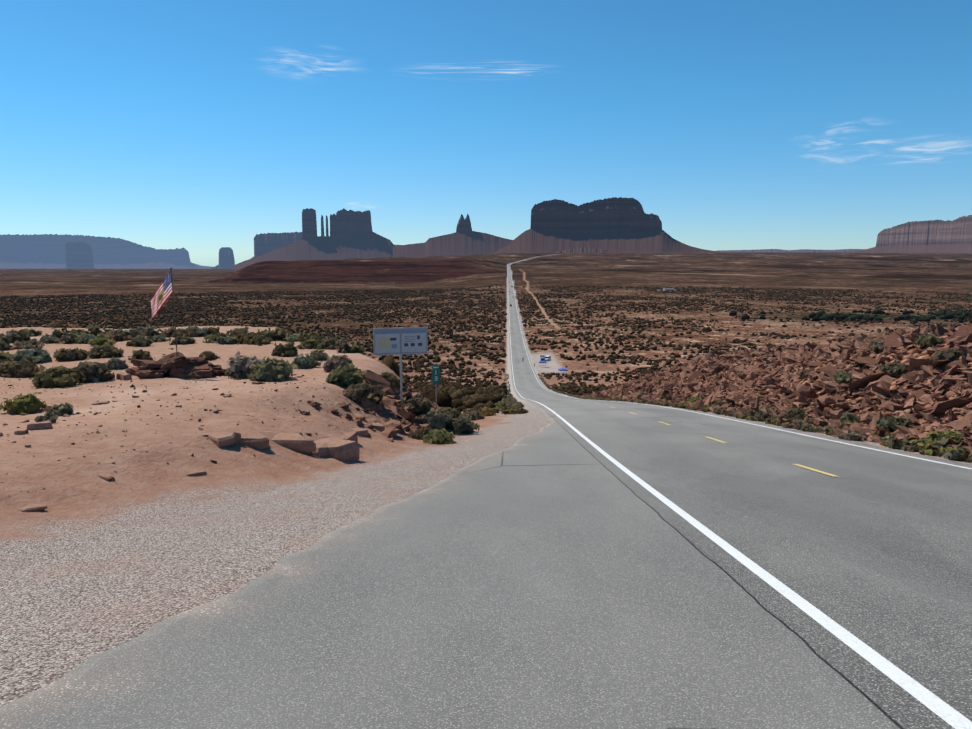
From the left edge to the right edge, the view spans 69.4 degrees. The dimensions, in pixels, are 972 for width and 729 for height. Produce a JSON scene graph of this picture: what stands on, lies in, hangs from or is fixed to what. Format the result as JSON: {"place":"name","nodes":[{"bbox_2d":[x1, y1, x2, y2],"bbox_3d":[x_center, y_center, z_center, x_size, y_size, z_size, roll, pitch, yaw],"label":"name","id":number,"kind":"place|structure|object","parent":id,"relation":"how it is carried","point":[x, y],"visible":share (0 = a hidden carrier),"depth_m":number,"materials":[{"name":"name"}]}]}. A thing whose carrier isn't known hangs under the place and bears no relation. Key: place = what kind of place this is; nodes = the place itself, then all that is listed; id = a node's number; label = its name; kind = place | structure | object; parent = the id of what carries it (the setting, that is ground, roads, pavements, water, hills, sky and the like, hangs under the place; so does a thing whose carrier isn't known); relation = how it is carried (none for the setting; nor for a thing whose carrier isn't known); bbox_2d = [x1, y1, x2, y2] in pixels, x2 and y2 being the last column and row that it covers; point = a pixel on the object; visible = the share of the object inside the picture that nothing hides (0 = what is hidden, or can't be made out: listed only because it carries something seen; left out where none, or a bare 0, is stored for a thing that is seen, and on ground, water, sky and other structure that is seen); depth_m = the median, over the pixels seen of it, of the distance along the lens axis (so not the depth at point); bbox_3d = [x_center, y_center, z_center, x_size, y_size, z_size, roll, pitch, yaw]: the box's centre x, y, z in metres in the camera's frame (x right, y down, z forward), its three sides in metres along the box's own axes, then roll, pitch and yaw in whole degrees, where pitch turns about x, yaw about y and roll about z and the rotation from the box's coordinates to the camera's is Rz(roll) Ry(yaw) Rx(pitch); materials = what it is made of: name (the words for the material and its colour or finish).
{"place":"outdoors","nodes":[
{"label":"outdoors","id":0,"kind":"place"},
{"bbox_2d":[0,254,971,728],"bbox_3d":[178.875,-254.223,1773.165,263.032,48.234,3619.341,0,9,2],"label":"road","id":1,"kind":"structure","parent":0,"point":[556,574],"depth_m":5.55,"materials":[{"name":"grey asphalt"}]},
{"bbox_2d":[509,274,839,476],"bbox_3d":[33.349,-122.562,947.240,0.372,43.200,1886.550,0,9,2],"label":"line","id":2,"kind":"object","parent":1,"relation":"on","point":[726,442],"visible":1,"depth_m":13.92,"materials":[{"name":"yellow paint"}]},
{"bbox_2d":[507,254,971,728],"bbox_3d":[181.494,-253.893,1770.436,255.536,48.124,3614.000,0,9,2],"label":"edge lines","id":3,"kind":"object","parent":1,"relation":"on","point":[945,711],"visible":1,"depth_m":5.20,"materials":[{"name":"white paint"}]},
{"bbox_2d":[0,252,971,706],"bbox_3d":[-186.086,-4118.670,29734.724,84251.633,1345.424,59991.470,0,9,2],"label":"ground","id":4,"kind":"structure","parent":0,"point":[92,562],"depth_m":19.73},
{"bbox_2d":[62,242,97,268],"bbox_3d":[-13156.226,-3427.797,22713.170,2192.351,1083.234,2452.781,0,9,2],"label":"butte","id":5,"kind":"object","parent":4,"relation":"on","point":[79,255],"visible":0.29,"depth_m":22306.34,"materials":[{"name":"stone"}]},
{"bbox_2d":[0,234,211,268],"bbox_3d":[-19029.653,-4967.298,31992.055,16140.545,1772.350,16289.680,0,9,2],"label":"mesa","id":6,"kind":"structure","parent":4,"relation":"on","point":[35,251],"depth_m":29128.79,"materials":[{"name":"stone"}]},
{"bbox_2d":[170,268,177,355],"bbox_3d":[-11.546,-1.502,26.075,0.072,4.170,0.068,0,9,2],"label":"flag pole","id":7,"kind":"object","parent":4,"relation":"on","point":[174,313],"visible":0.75,"depth_m":26.01,"materials":[{"name":"silver metal"}]},
{"bbox_2d":[151,271,171,318],"bbox_3d":[-11.931,-2.573,25.853,0.765,1.803,0.137,-3,9,-18],"label":"flag","id":8,"kind":"object","parent":7,"relation":"attached to","point":[162,294],"visible":1,"depth_m":25.83,"materials":[{"name":"multicoloured fabric"}]},
{"bbox_2d":[7,329,340,433],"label":"stones","id":9,"kind":"object","parent":4,"relation":"on","point":[46,408],"visible":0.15,"depth_m":21.93,"materials":[{"name":"brown stone"}]},
{"bbox_2d":[125,352,225,378],"bbox_3d":[-11.617,0.079,26.200,3.801,0.957,2.480,0,9,2],"label":"rock pile","id":10,"kind":"object","parent":4,"relation":"on","point":[180,365],"visible":0.98,"depth_m":25.53,"materials":[{"name":"brown stone"}]},
{"bbox_2d":[0,373,384,511],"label":"slabs","id":11,"kind":"structure","parent":4,"relation":"on","point":[344,447],"depth_m":17.04,"materials":[{"name":"brown stone"}]},
{"bbox_2d":[1,374,388,496],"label":"chips","id":12,"kind":"object","parent":4,"relation":"on","point":[138,406],"visible":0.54,"depth_m":18.83,"materials":[{"name":"brown stone"}]},
{"bbox_2d":[210,247,234,268],"bbox_3d":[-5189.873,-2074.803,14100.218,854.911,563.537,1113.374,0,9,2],"label":"butte","id":13,"kind":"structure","parent":4,"relation":"on","point":[226,258],"depth_m":13951.77,"materials":[{"name":"stone"}]},
{"bbox_2d":[251,232,301,258],"bbox_3d":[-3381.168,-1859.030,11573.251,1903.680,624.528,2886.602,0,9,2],"label":"mesa","id":14,"kind":"structure","parent":4,"relation":"on","point":[264,243],"depth_m":10861.45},
{"bbox_2d":[233,208,401,268],"bbox_3d":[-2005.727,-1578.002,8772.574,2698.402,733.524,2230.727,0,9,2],"label":"butte","id":15,"kind":"structure","parent":4,"relation":"on","point":[353,234],"depth_m":8574.25,"materials":[{"name":"brown stone"}]},
{"bbox_2d":[300,370,453,441],"bbox_3d":[-3.171,1.832,27.812,4.382,3.539,14.335,0,9,2],"label":"rubble","id":16,"kind":"object","parent":4,"relation":"on","point":[391,406],"visible":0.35,"depth_m":23.61,"materials":[{"name":"brown stone"}]},
{"bbox_2d":[373,327,427,402],"bbox_3d":[-3.090,0.417,25.589,1.950,3.550,0.145,-2,9,-14],"label":"info sign","id":17,"kind":"object","parent":4,"relation":"on","point":[400,341],"visible":0.98,"depth_m":25.34,"materials":[{"name":"grey metal"}]},
{"bbox_2d":[44,320,814,412],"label":"scrub","id":18,"kind":"object","parent":4,"relation":"on","point":[452,394],"visible":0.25,"depth_m":165.13,"materials":[{"name":"green plant"}]},
{"bbox_2d":[432,365,439,408],"bbox_3d":[-2.002,1.249,28.221,0.300,2.500,0.050,-1,9,-4],"label":"mile marker","id":19,"kind":"object","parent":4,"relation":"on","point":[435,374],"visible":0.96,"depth_m":28.08,"materials":[{"name":"green metal"}]},
{"bbox_2d":[393,214,512,256],"bbox_3d":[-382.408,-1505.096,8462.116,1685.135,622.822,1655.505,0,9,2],"label":"butte","id":20,"kind":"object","parent":4,"relation":"on","point":[464,239],"depth_m":8234.32,"materials":[{"name":"brown stone"}]},
{"bbox_2d":[0,325,971,444],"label":"bushes","id":21,"kind":"object","parent":4,"relation":"on","point":[343,371],"visible":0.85,"depth_m":27.01,"materials":[{"name":"green plant"}]},
{"bbox_2d":[0,285,971,366],"bbox_3d":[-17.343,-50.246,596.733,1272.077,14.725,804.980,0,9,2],"label":"scrub","id":22,"kind":"object","parent":4,"relation":"on","point":[420,360],"visible":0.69,"depth_m":580.01,"materials":[{"name":"green plant"}]},
{"bbox_2d":[555,248,611,252],"bbox_3d":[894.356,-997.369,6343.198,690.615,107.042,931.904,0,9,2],"label":"foothill","id":23,"kind":"object","parent":4,"relation":"on","point":[585,250],"depth_m":6206.10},
{"bbox_2d":[494,197,718,252],"bbox_3d":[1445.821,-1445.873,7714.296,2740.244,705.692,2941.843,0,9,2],"label":"butte","id":24,"kind":"object","parent":4,"relation":"on","point":[620,225],"visible":0.6,"depth_m":7223.84,"materials":[{"name":"brown stone"}]},
{"bbox_2d":[657,288,675,291],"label":"homestead","id":25,"kind":"structure","parent":4,"relation":"on","point":[668,289],"depth_m":875.99,"materials":[{"name":"beige"}]},
{"bbox_2d":[492,373,971,462],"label":"verge grass","id":26,"kind":"structure","parent":4,"relation":"on","point":[946,451],"depth_m":24.34,"materials":[{"name":"green plant"}]},
{"bbox_2d":[756,392,759,412],"bbox_3d":[11.744,1.940,30.357,0.090,1.550,0.035,3,10,21],"label":"delineator","id":27,"kind":"object","parent":4,"relation":"on","point":[758,396],"visible":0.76,"depth_m":30.30,"materials":[{"name":"brown"}]},
{"bbox_2d":[574,322,971,454],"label":"rubble","id":28,"kind":"object","parent":4,"relation":"on","point":[868,385],"visible":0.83,"depth_m":29.75,"materials":[{"name":"brown stone"}]},
{"bbox_2d":[729,308,971,322],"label":"wash thicket","id":29,"kind":"object","parent":4,"relation":"on","point":[961,314],"visible":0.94,"depth_m":526.01,"materials":[{"name":"green plant"}]},
{"bbox_2d":[840,215,971,252],"bbox_3d":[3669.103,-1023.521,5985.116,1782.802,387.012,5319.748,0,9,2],"label":"mesa","id":30,"kind":"structure","parent":4,"relation":"on","point":[940,236],"depth_m":5414.96,"materials":[{"name":"brown stone"}]},
{"bbox_2d":[0,0,971,266],"label":"sky","id":31,"kind":"structure","parent":0,"point":[202,127],"materials":[{"name":"blue"}]},
{"bbox_2d":[717,249,864,251],"bbox_3d":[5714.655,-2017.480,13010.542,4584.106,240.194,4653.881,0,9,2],"label":"ridge","id":32,"kind":"structure","parent":0,"point":[800,250],"depth_m":12591.36,"materials":[{"name":"brown stone"}]}
]}

